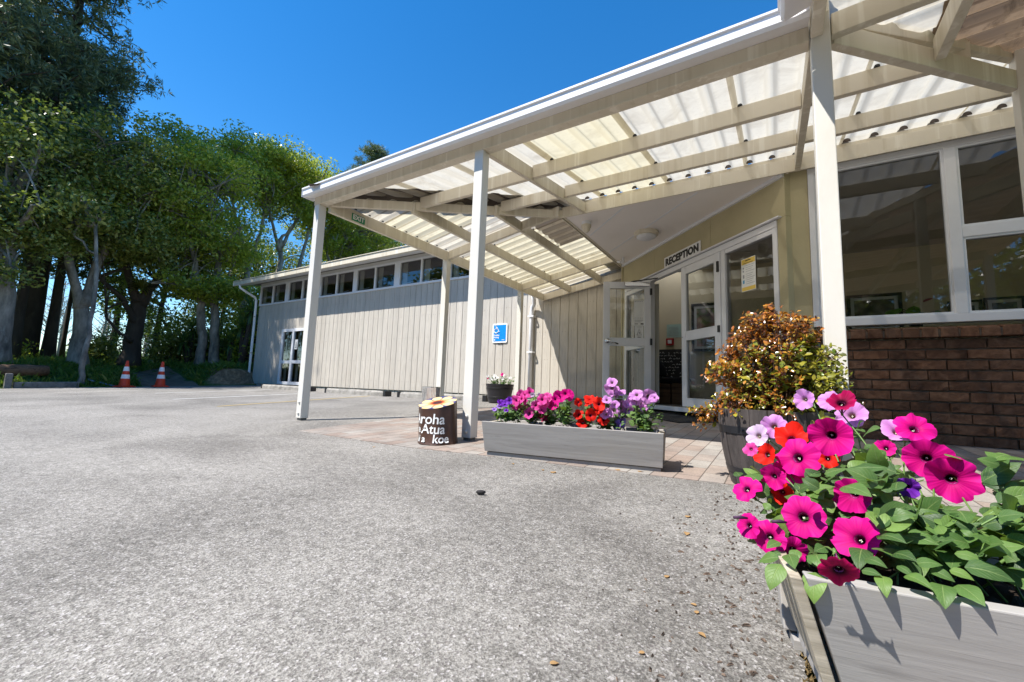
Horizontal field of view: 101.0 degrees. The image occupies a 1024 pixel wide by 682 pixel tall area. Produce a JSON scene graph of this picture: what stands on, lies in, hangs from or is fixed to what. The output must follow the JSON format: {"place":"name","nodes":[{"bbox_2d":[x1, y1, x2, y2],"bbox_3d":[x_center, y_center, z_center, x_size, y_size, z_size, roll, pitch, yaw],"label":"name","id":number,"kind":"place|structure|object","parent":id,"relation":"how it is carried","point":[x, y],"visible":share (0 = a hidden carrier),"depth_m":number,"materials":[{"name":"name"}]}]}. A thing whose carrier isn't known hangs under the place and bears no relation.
{"place":"outdoors","nodes":[
{"label":"outdoors","id":0,"kind":"place"},
{"bbox_2d":[0,354,253,386],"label":"grass","id":1,"kind":"structure","parent":0,"point":[96,371],"depth_m":12.38,"materials":[{"name":"plant"}]},
{"bbox_2d":[130,366,197,386],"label":"dirt track","id":2,"kind":"structure","parent":0,"point":[175,379],"depth_m":13.76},
{"bbox_2d":[5,0,777,352],"label":"sky","id":3,"kind":"structure","parent":0,"point":[336,76],"materials":[{"name":"blue"}]},
{"bbox_2d":[0,385,807,681],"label":"car park","id":4,"kind":"structure","parent":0,"point":[159,534],"depth_m":1.19,"materials":[{"name":"asphalt"}]},
{"bbox_2d":[112,361,135,386],"bbox_3d":[-10.577,0.901,11.561,0.340,0.722,0.340,1,-6,9],"label":"traffic cone","id":5,"kind":"object","parent":4,"relation":"on","point":[125,379],"visible":0.99,"depth_m":11.50,"materials":[{"name":"plastic"}]},
{"bbox_2d":[150,362,168,386],"bbox_3d":[-10.076,0.954,12.131,0.340,0.722,0.340,-2,-7,32],"label":"traffic cone","id":6,"kind":"object","parent":4,"relation":"on","point":[160,381],"visible":0.99,"depth_m":12.06,"materials":[{"name":"plastic"}]},
{"bbox_2d":[261,384,315,391],"bbox_3d":[-6.213,1.289,11.639,2.706,0.132,0.176,-3,-8,36],"label":"wheel stop","id":7,"kind":"object","parent":4,"relation":"on","point":[280,387],"visible":0.69,"depth_m":11.64,"materials":[{"name":"white concrete"}]},
{"bbox_2d":[324,388,391,396],"bbox_3d":[-3.599,1.179,9.738,2.252,0.129,0.174,-2,-8,34],"label":"wheel stop","id":8,"kind":"object","parent":4,"relation":"on","point":[361,392],"visible":0.87,"depth_m":9.55,"materials":[{"name":"white concrete"}]},
{"bbox_2d":[397,392,487,401],"bbox_3d":[-1.421,1.111,8.461,2.204,0.133,0.176,-1,-7,28],"label":"wheel stop","id":9,"kind":"object","parent":4,"relation":"on","point":[483,398],"visible":0.52,"depth_m":8.60,"materials":[{"name":"white concrete"}]},
{"bbox_2d":[486,384,513,402],"bbox_3d":[-0.226,0.949,7.655,0.512,0.335,0.512,-2,-7,32],"label":"plant pot","id":10,"kind":"object","parent":4,"relation":"on","point":[495,392],"visible":0.84,"depth_m":7.46,"materials":[{"name":"black plastic"}]},
{"bbox_2d":[486,373,513,383],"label":"petunia plant","id":11,"kind":"object","parent":10,"relation":"on","point":[495,377],"visible":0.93,"depth_m":7.64,"materials":[{"name":"white plant"}]},
{"bbox_2d":[519,490,798,681],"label":"grit","id":12,"kind":"object","parent":4,"relation":"on","point":[753,672],"visible":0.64,"depth_m":0.96,"materials":[{"name":"gravel"}]},
{"bbox_2d":[0,362,817,681],"bbox_3d":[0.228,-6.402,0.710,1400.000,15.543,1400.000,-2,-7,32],"label":"ground","id":13,"kind":"structure","parent":0,"point":[234,376],"depth_m":14.26,"materials":[{"name":"plant"}]},
{"bbox_2d":[3,373,13,388],"bbox_3d":[-11.979,0.958,10.035,0.120,0.380,0.120,-2,-7,32],"label":"timber post","id":14,"kind":"object","parent":13,"relation":"on","point":[8,380],"visible":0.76,"depth_m":10.00,"materials":[{"name":"wood"}]},
{"bbox_2d":[0,364,49,375],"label":"fallen log","id":15,"kind":"object","parent":13,"relation":"on","point":[25,369],"visible":0.94,"depth_m":10.67,"materials":[{"name":"brown wood"}]},
{"bbox_2d":[13,338,42,358],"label":"weedy bush","id":16,"kind":"object","parent":13,"relation":"on","point":[25,350],"visible":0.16,"depth_m":13.98,"materials":[{"name":"green plant"}]},
{"bbox_2d":[0,0,77,106],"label":"conifer tree","id":17,"kind":"object","parent":13,"relation":"on","point":[48,11],"visible":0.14,"depth_m":14.28,"materials":[{"name":"green plant"}]},
{"bbox_2d":[0,0,82,278],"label":"conifer tree","id":18,"kind":"object","parent":13,"relation":"on","point":[14,46],"visible":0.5,"depth_m":12.59,"materials":[{"name":"green plant"}]},
{"bbox_2d":[12,382,79,387],"bbox_3d":[-11.691,1.108,10.619,0.130,0.196,1.144,-1,-7,27],"label":"timber edging","id":19,"kind":"object","parent":13,"relation":"on","point":[46,385],"visible":0.82,"depth_m":10.55,"materials":[{"name":"wood"}]},
{"bbox_2d":[41,284,63,334],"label":"bare tree","id":20,"kind":"object","parent":13,"relation":"on","point":[47,304],"visible":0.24,"depth_m":35.66,"materials":[{"name":"grey plant"}]},
{"bbox_2d":[42,283,70,334],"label":"bare tree","id":21,"kind":"object","parent":13,"relation":"on","point":[60,314],"visible":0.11,"depth_m":37.96,"materials":[{"name":"grey plant"}]},
{"bbox_2d":[0,107,115,363],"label":"pale trunk tree","id":22,"kind":"object","parent":13,"relation":"on","point":[10,274],"visible":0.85,"depth_m":11.20,"materials":[{"name":"green plant"}]},
{"bbox_2d":[47,280,72,338],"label":"bare tree","id":23,"kind":"object","parent":13,"relation":"on","point":[63,297],"visible":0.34,"depth_m":40.63,"materials":[{"name":"grey plant"}]},
{"bbox_2d":[0,11,120,359],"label":"conifer tree","id":24,"kind":"object","parent":13,"relation":"on","point":[70,68],"visible":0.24,"depth_m":14.18,"materials":[{"name":"green plant"}]},
{"bbox_2d":[56,298,71,354],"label":"bare tree","id":25,"kind":"object","parent":13,"relation":"on","point":[59,341],"visible":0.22,"depth_m":42.41,"materials":[{"name":"grey plant"}]},
{"bbox_2d":[0,0,128,133],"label":"conifer tree","id":26,"kind":"object","parent":13,"relation":"on","point":[63,23],"visible":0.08,"depth_m":15.54,"materials":[{"name":"green plant"}]},
{"bbox_2d":[39,131,102,348],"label":"conifer tree","id":27,"kind":"object","parent":13,"relation":"on","point":[47,281],"visible":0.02,"depth_m":16.54,"materials":[{"name":"green plant"}]},
{"bbox_2d":[28,174,128,383],"bbox_3d":[-12.430,-1.628,11.749,1.988,5.976,2.393,4,-7,-18],"label":"leaning sapling","id":28,"kind":"object","parent":13,"relation":"on","point":[92,215],"visible":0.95,"depth_m":11.85,"materials":[{"name":"green plant"}]},
{"bbox_2d":[4,0,174,357],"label":"conifer tree","id":29,"kind":"object","parent":13,"relation":"on","point":[32,324],"visible":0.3,"depth_m":16.57,"materials":[{"name":"green plant"}]},
{"bbox_2d":[39,43,150,357],"bbox_3d":[-17.007,-5.467,16.421,5.333,12.677,4.384,2,-6,2],"label":"conifer tree","id":30,"kind":"object","parent":13,"relation":"on","point":[49,342],"visible":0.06,"depth_m":15.92,"materials":[{"name":"green plant"}]},
{"bbox_2d":[67,334,122,362],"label":"dark bush","id":31,"kind":"object","parent":13,"relation":"on","point":[96,348],"visible":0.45,"depth_m":15.71,"materials":[{"name":"green plant"}]},
{"bbox_2d":[49,254,141,356],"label":"conifer tree","id":32,"kind":"object","parent":13,"relation":"on","point":[82,275],"visible":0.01,"depth_m":18.22,"materials":[{"name":"green plant"}]},
{"bbox_2d":[65,318,126,359],"bbox_3d":[-17.455,0.075,18.174,2.348,2.307,2.567,-2,-7,32],"label":"pale bush","id":33,"kind":"object","parent":13,"relation":"on","point":[121,330],"visible":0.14,"depth_m":18.19,"materials":[{"name":"green plant"}]},
{"bbox_2d":[0,84,196,366],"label":"forked tree","id":34,"kind":"object","parent":13,"relation":"on","point":[93,152],"visible":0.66,"depth_m":13.19,"materials":[{"name":"green plant"}]},
{"bbox_2d":[92,301,113,337],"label":"bare tree","id":35,"kind":"object","parent":13,"relation":"on","point":[103,321],"visible":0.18,"depth_m":40.76,"materials":[{"name":"grey plant"}]},
{"bbox_2d":[92,300,119,339],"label":"bare tree","id":36,"kind":"object","parent":13,"relation":"on","point":[104,328],"visible":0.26,"depth_m":38.42,"materials":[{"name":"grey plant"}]},
{"bbox_2d":[110,128,157,346],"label":"dark broadleaf tree","id":37,"kind":"object","parent":13,"relation":"on","point":[115,320],"visible":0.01,"depth_m":20.33,"materials":[{"name":"green plant"}]},
{"bbox_2d":[48,145,236,366],"bbox_3d":[-14.432,-3.292,15.953,6.200,8.572,6.146,2,-6,5],"label":"dark spreading tree","id":38,"kind":"object","parent":13,"relation":"on","point":[131,351],"visible":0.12,"depth_m":15.51,"materials":[{"name":"green plant"}]},
{"bbox_2d":[122,275,157,295],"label":"perching lily","id":39,"kind":"object","parent":38,"relation":"attached to","point":[142,284],"visible":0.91,"depth_m":15.49,"materials":[{"name":"green plant"}]},
{"bbox_2d":[76,218,232,360],"bbox_3d":[-17.364,-2.579,21.141,6.422,8.792,7.426,5,-7,-29],"label":"dark broadleaf tree","id":40,"kind":"object","parent":13,"relation":"on","point":[162,314],"visible":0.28,"depth_m":19.85,"materials":[{"name":"green plant"}]},
{"bbox_2d":[141,322,195,363],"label":"dark bush","id":41,"kind":"object","parent":13,"relation":"on","point":[162,354],"visible":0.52,"depth_m":16.51,"materials":[{"name":"green plant"}]},
{"bbox_2d":[92,108,277,365],"bbox_3d":[-12.702,-3.664,16.101,5.971,9.586,5.697,-2,-7,32],"label":"double trunk tree","id":42,"kind":"object","parent":13,"relation":"on","point":[217,294],"visible":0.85,"depth_m":15.83,"materials":[{"name":"green plant"}]},
{"bbox_2d":[164,316,207,362],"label":"cabbage tree","id":43,"kind":"object","parent":13,"relation":"on","point":[184,345],"visible":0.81,"depth_m":16.41,"materials":[{"name":"green plant"}]},
{"bbox_2d":[165,328,227,361],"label":"dark bush","id":44,"kind":"object","parent":13,"relation":"on","point":[195,342],"visible":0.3,"depth_m":16.70,"materials":[{"name":"green plant"}]},
{"bbox_2d":[196,307,240,360],"bbox_3d":[-12.629,-0.118,18.563,2.425,3.006,2.467,1,-6,12],"label":"dark bush","id":45,"kind":"object","parent":13,"relation":"on","point":[226,318],"visible":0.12,"depth_m":18.50,"materials":[{"name":"green plant"}]},
{"bbox_2d":[167,210,282,335],"bbox_3d":[-16.421,-2.341,24.548,6.768,10.763,5.998,-2,-7,32],"label":"dark broadleaf tree","id":46,"kind":"object","parent":13,"relation":"on","point":[237,275],"visible":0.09,"depth_m":23.99,"materials":[{"name":"green plant"}]},
{"bbox_2d":[217,328,238,361],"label":"cabbage tree","id":47,"kind":"object","parent":13,"relation":"on","point":[228,347],"visible":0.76,"depth_m":16.16,"materials":[{"name":"green plant"}]},
{"bbox_2d":[148,118,321,321],"bbox_3d":[-12.616,-4.499,19.278,6.538,11.509,6.929,-2,-7,32],"label":"umbrella tree","id":48,"kind":"object","parent":13,"relation":"on","point":[235,145],"visible":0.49,"depth_m":19.34,"materials":[{"name":"green plant"}]},
{"bbox_2d":[219,305,258,360],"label":"dark bush","id":49,"kind":"object","parent":13,"relation":"on","point":[231,326],"visible":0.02,"depth_m":17.97,"materials":[{"name":"green plant"}]},
{"bbox_2d":[225,295,258,363],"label":"cabbage tree","id":50,"kind":"object","parent":13,"relation":"on","point":[244,340],"visible":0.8,"depth_m":15.95,"materials":[{"name":"green plant"}]},
{"bbox_2d":[219,272,266,364],"bbox_3d":[-10.234,-0.721,16.863,2.503,3.957,2.493,-2,-7,32],"label":"green bush","id":51,"kind":"object","parent":13,"relation":"on","point":[254,293],"visible":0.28,"depth_m":16.47,"materials":[{"name":"green plant"}]},
{"bbox_2d":[210,227,309,324],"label":"dark broadleaf tree","id":52,"kind":"object","parent":13,"relation":"on","point":[289,261],"visible":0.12,"depth_m":27.43,"materials":[{"name":"green plant"}]},
{"bbox_2d":[241,136,342,273],"bbox_3d":[-11.794,-4.201,21.754,6.005,11.234,5.634,6,-8,-34],"label":"umbrella tree","id":53,"kind":"object","parent":13,"relation":"on","point":[301,212],"visible":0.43,"depth_m":21.28,"materials":[{"name":"green plant"}]},
{"bbox_2d":[269,249,326,270],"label":"dark broadleaf tree","id":54,"kind":"object","parent":13,"relation":"on","point":[305,258],"depth_m":30.78,"materials":[{"name":"green plant"}]},
{"bbox_2d":[288,177,400,262],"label":"umbrella tree","id":55,"kind":"object","parent":13,"relation":"on","point":[338,237],"visible":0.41,"depth_m":24.43,"materials":[{"name":"green plant"}]},
{"bbox_2d":[307,225,406,261],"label":"dark broadleaf tree","id":56,"kind":"object","parent":13,"relation":"on","point":[392,242],"visible":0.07,"depth_m":26.86,"materials":[{"name":"green plant"}]},
{"bbox_2d":[347,140,395,248],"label":"conifer tree","id":57,"kind":"object","parent":13,"relation":"on","point":[375,152],"visible":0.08,"depth_m":46.68,"materials":[{"name":"green plant"}]},
{"bbox_2d":[233,245,620,401],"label":"hall building","id":58,"kind":"structure","parent":13,"relation":"on","point":[378,321],"depth_m":11.12,"materials":[{"name":"painted timber boards"},{"name":"white paint"},{"name":"glass"}]},
{"bbox_2d":[259,282,286,305],"bbox_3d":[-8.376,-1.637,14.901,1.690,0.737,0.157,-2,-7,32],"label":"window","id":59,"kind":"structure","parent":58,"relation":"in","point":[274,285],"depth_m":14.90,"materials":[{"name":"white paint"}]},
{"bbox_2d":[277,328,303,384],"bbox_3d":[-7.179,0.512,13.878,1.360,1.848,0.190,-2,-7,32],"label":"double door","id":60,"kind":"structure","parent":58,"relation":"in","point":[293,330],"depth_m":13.92,"materials":[{"name":"white paint"}]},
{"bbox_2d":[287,278,307,302],"bbox_3d":[-6.868,-1.688,13.956,1.690,0.737,0.157,-2,-7,32],"label":"window","id":61,"kind":"structure","parent":58,"relation":"in","point":[303,280],"depth_m":14.15,"materials":[{"name":"white paint"}]},
{"bbox_2d":[319,269,354,297],"bbox_3d":[-5.343,-1.740,13.001,1.690,0.737,0.157,-2,-7,32],"label":"window","id":62,"kind":"structure","parent":58,"relation":"in","point":[342,278],"depth_m":13.00,"materials":[{"name":"white paint"}]},
{"bbox_2d":[355,261,396,292],"bbox_3d":[-3.861,-1.790,12.073,1.690,0.737,0.157,-2,-7,32],"label":"window","id":63,"kind":"structure","parent":58,"relation":"in","point":[381,270],"depth_m":12.06,"materials":[{"name":"white paint"}]},
{"bbox_2d":[398,255,441,286],"bbox_3d":[-2.336,-1.842,11.118,1.690,0.737,0.157,-2,-7,32],"label":"window","id":64,"kind":"structure","parent":58,"relation":"in","point":[426,277],"depth_m":11.14,"materials":[{"name":"white paint"}]},
{"bbox_2d":[450,263,468,279],"bbox_3d":[-0.811,-1.894,10.163,1.690,0.737,0.157,-2,-7,32],"label":"window","id":65,"kind":"structure","parent":58,"relation":"in","point":[454,268],"depth_m":10.53,"materials":[{"name":"white paint"}]},
{"bbox_2d":[492,323,507,343],"bbox_3d":[-0.276,-0.168,9.510,0.400,0.460,0.041,-2,-7,32],"label":"parking sign","id":66,"kind":"object","parent":58,"relation":"attached to","point":[499,333],"visible":1,"depth_m":9.50,"materials":[{"name":"blue plastic"}]},
{"bbox_2d":[561,107,1023,449],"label":"reception building","id":67,"kind":"structure","parent":13,"relation":"on","point":[934,211],"depth_m":4.55,"materials":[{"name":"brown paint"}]},
{"bbox_2d":[581,220,590,232],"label":"security dome","id":68,"kind":"structure","parent":67,"relation":"attached to","point":[586,226],"depth_m":5.60,"materials":[{"name":"white paint"}]},
{"bbox_2d":[602,277,657,403],"bbox_3d":[1.817,-0.001,6.473,0.829,1.887,0.270,-1,-7,22],"label":"door","id":69,"kind":"structure","parent":67,"relation":"in","point":[646,342],"depth_m":6.51,"materials":[{"name":"white metal"}]},
{"bbox_2d":[634,300,643,325],"bbox_3d":[1.969,-0.433,6.535,0.155,0.400,0.002,1,-6,8],"label":"poster","id":70,"kind":"object","parent":67,"relation":"attached to","point":[638,312],"visible":1,"depth_m":6.54,"materials":[{"name":"white paper"}]},
{"bbox_2d":[635,326,642,337],"bbox_3d":[1.958,-0.136,6.501,0.125,0.190,0.010,1,-6,8],"label":"hazard notice","id":71,"kind":"object","parent":67,"relation":"attached to","point":[638,331],"visible":1,"depth_m":6.50,"materials":[{"name":"white paper"}]},
{"bbox_2d":[634,228,658,240],"bbox_3d":[1.889,-1.479,5.942,0.336,0.102,0.336,-2,-7,32],"label":"soffit light","id":72,"kind":"object","parent":67,"relation":"attached to","point":[646,234],"visible":1,"depth_m":5.85,"materials":[{"name":"beige paint"}]},
{"bbox_2d":[633,360,690,404],"bbox_3d":[2.612,0.683,7.411,0.918,0.814,0.540,-2,-7,32],"label":"reception desk","id":73,"kind":"object","parent":67,"relation":"on","point":[669,393],"visible":0.48,"depth_m":7.12,"materials":[{"name":"brown wood"}]},
{"bbox_2d":[666,338,673,344],"bbox_3d":[2.979,0.017,7.960,0.140,0.130,0.051,-2,-7,32],"label":"fire alarm","id":74,"kind":"object","parent":67,"relation":"attached to","point":[669,341],"visible":1,"depth_m":7.94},
{"bbox_2d":[667,324,680,337],"bbox_3d":[3.057,-0.191,7.964,0.260,0.250,0.006,-2,-7,32],"label":"notice paper","id":75,"kind":"object","parent":67,"relation":"attached to","point":[673,330],"visible":1,"depth_m":7.96,"materials":[{"name":"grey paper"}]},
{"bbox_2d":[659,349,689,383],"bbox_3d":[2.903,0.558,7.913,0.790,0.800,0.036,-2,-7,32],"label":"chalkboard","id":76,"kind":"object","parent":67,"relation":"in","point":[670,360],"visible":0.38,"depth_m":7.86,"materials":[{"name":"black"}]},
{"bbox_2d":[664,240,700,267],"bbox_3d":[2.339,-1.178,5.830,0.014,0.166,0.810,3,-6,-13],"label":"reception sign","id":77,"kind":"object","parent":67,"relation":"attached to","point":[686,252],"visible":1,"depth_m":5.79,"materials":[{"name":"white"}]},
{"bbox_2d":[681,252,722,408],"bbox_3d":[2.388,-0.103,5.338,0.062,1.880,0.752,3,-6,-12],"label":"door","id":78,"kind":"structure","parent":67,"relation":"in","point":[715,331],"depth_m":5.40,"materials":[{"name":"white metal"}]},
{"bbox_2d":[691,303,714,350],"bbox_3d":[3.587,-0.255,7.625,0.640,0.880,0.033,-2,-7,32],"label":"picture frame","id":79,"kind":"object","parent":67,"relation":"attached to","point":[702,315],"visible":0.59,"depth_m":7.69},
{"bbox_2d":[741,255,755,291],"bbox_3d":[2.601,-0.737,4.644,0.002,0.370,0.205,3,-6,-13],"label":"safety notice","id":80,"kind":"object","parent":67,"relation":"attached to","point":[748,272],"visible":1,"depth_m":4.64,"materials":[{"name":"white paper"}]},
{"bbox_2d":[846,292,903,328],"bbox_3d":[5.518,-0.420,6.429,0.650,0.600,0.033,-2,-7,32],"label":"picture frame","id":81,"kind":"object","parent":67,"relation":"attached to","point":[871,304],"visible":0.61,"depth_m":6.44,"materials":[{"name":"wood"}]},
{"bbox_2d":[885,298,940,326],"bbox_3d":[3.617,-0.248,3.789,0.551,0.263,0.308,1,-6,9],"label":"potted anthurium","id":82,"kind":"object","parent":67,"relation":"on","point":[912,309],"visible":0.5,"depth_m":3.81,"materials":[{"name":"green plant"}]},
{"bbox_2d":[807,128,1023,327],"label":"window","id":83,"kind":"structure","parent":67,"relation":"in","point":[957,232],"depth_m":3.58,"materials":[{"name":"wood"}]},
{"bbox_2d":[947,299,982,311],"bbox_3d":[6.342,-0.418,5.908,0.340,0.300,0.033,-2,-7,32],"label":"picture frame","id":84,"kind":"object","parent":67,"relation":"attached to","point":[976,305],"visible":0.31,"depth_m":5.86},
{"bbox_2d":[983,296,1023,309],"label":"picture frame","id":85,"kind":"object","parent":67,"relation":"attached to","point":[1008,302],"visible":0.61,"depth_m":5.71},
{"bbox_2d":[800,651,815,681],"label":"moss","id":86,"kind":"object","parent":13,"relation":"on","point":[809,671],"visible":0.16,"depth_m":0.75,"materials":[{"name":"plant"}]},
{"bbox_2d":[299,401,1023,516],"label":"brick paving","id":87,"kind":"structure","parent":0,"point":[693,453],"depth_m":3.09,"materials":[{"name":"brick"}]},
{"bbox_2d":[421,386,440,401],"bbox_3d":[-0.919,0.697,4.771,0.208,0.360,0.208,-2,-7,32],"label":"steel bin","id":88,"kind":"object","parent":87,"relation":"on","point":[430,392],"visible":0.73,"depth_m":4.70,"materials":[{"name":"metal"}]},
{"bbox_2d":[418,396,457,444],"bbox_3d":[-0.558,0.589,3.178,0.349,0.338,0.333,-2,-7,32],"label":"painted log","id":89,"kind":"object","parent":87,"relation":"on","point":[437,421],"visible":1,"depth_m":3.07,"materials":[{"name":"brown paint"}]},
{"bbox_2d":[482,419,665,471],"bbox_3d":[0.361,0.624,2.576,1.080,0.217,0.299,-1,-7,22],"label":"planter box","id":90,"kind":"object","parent":87,"relation":"on","point":[626,447],"visible":1,"depth_m":2.45,"materials":[{"name":"grey wood"}]},
{"bbox_2d":[495,396,520,421],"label":"petunia plant","id":91,"kind":"object","parent":90,"relation":"on","point":[506,405],"visible":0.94,"depth_m":2.72,"materials":[{"name":"purple plant"}]},
{"bbox_2d":[511,387,551,423],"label":"petunia plant","id":92,"kind":"object","parent":90,"relation":"on","point":[540,404],"visible":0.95,"depth_m":2.65,"materials":[{"name":"pink plant"}]},
{"bbox_2d":[492,404,625,429],"bbox_3d":[0.259,0.478,2.619,0.870,0.137,0.114,0,-7,19],"label":"petunia plant","id":93,"kind":"object","parent":90,"relation":"in","point":[617,422],"visible":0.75,"depth_m":2.49,"materials":[{"name":"purple plant"}]},
{"bbox_2d":[537,389,584,426],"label":"petunia plant","id":94,"kind":"object","parent":90,"relation":"on","point":[564,414],"visible":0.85,"depth_m":2.60,"materials":[{"name":"pink plant"}]},
{"bbox_2d":[573,395,621,429],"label":"petunia plant","id":95,"kind":"object","parent":90,"relation":"on","point":[589,414],"visible":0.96,"depth_m":2.48,"materials":[{"name":"red plant"}]},
{"bbox_2d":[600,378,664,431],"bbox_3d":[0.695,0.380,2.456,0.368,0.327,0.247,-2,-7,32],"label":"petunia plant","id":96,"kind":"object","parent":90,"relation":"in","point":[635,399],"visible":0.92,"depth_m":2.46,"materials":[{"name":"purple plant"}]},
{"bbox_2d":[296,0,1023,477],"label":"entrance canopy","id":97,"kind":"object","parent":87,"relation":"on","point":[492,196],"visible":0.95,"depth_m":3.34,"materials":[{"name":"paint"}]},
{"bbox_2d":[352,213,364,224],"bbox_3d":[-1.817,-1.446,4.998,0.009,0.080,0.180,-2,-7,32],"label":"exit sign","id":98,"kind":"object","parent":97,"relation":"attached to","point":[358,218],"visible":1,"depth_m":4.99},
{"bbox_2d":[633,410,718,422],"bbox_3d":[1.935,0.975,5.539,0.560,0.068,1.600,3,-6,-13],"label":"door mat","id":99,"kind":"object","parent":87,"relation":"on","point":[675,418],"depth_m":5.12,"materials":[{"name":"rubber"}]},
{"bbox_2d":[718,407,842,493],"bbox_3d":[1.292,0.515,2.044,0.527,0.363,0.530,-2,-7,32],"label":"half barrel","id":100,"kind":"object","parent":87,"relation":"on","point":[733,430],"visible":0.34,"depth_m":1.95,"materials":[{"name":"wood"}]},
{"bbox_2d":[686,302,864,431],"bbox_3d":[1.306,0.136,2.077,0.643,0.668,0.652,5,-7,-22],"label":"copper shrub","id":101,"kind":"object","parent":100,"relation":"in","point":[785,375],"visible":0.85,"depth_m":2.00,"materials":[{"name":"orange plant"}]},
{"bbox_2d":[773,543,1023,681],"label":"planter box","id":102,"kind":"object","parent":87,"relation":"on","point":[862,628],"visible":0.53,"depth_m":0.61,"materials":[{"name":"grey wood"}]},
{"bbox_2d":[733,421,855,557],"bbox_3d":[0.605,0.299,0.897,0.218,0.251,0.218,0,-7,16],"label":"petunia plant","id":103,"kind":"object","parent":102,"relation":"in","point":[788,431],"visible":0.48,"depth_m":0.92,"materials":[{"name":"red plant"}]},
{"bbox_2d":[742,389,964,557],"bbox_3d":[0.739,0.272,0.948,0.377,0.325,0.346,-2,-7,32],"label":"petunia plant","id":104,"kind":"object","parent":102,"relation":"on","point":[856,415],"visible":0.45,"depth_m":0.98,"materials":[{"name":"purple plant"}]},
{"bbox_2d":[732,390,1023,609],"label":"petunia plant","id":105,"kind":"object","parent":102,"relation":"in","point":[886,522],"visible":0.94,"depth_m":0.75,"materials":[{"name":"pink plant"}]},
{"bbox_2d":[733,495,1023,602],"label":"petunia plant","id":106,"kind":"object","parent":102,"relation":"in","point":[949,558],"visible":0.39,"depth_m":0.68,"materials":[{"name":"green plant"}]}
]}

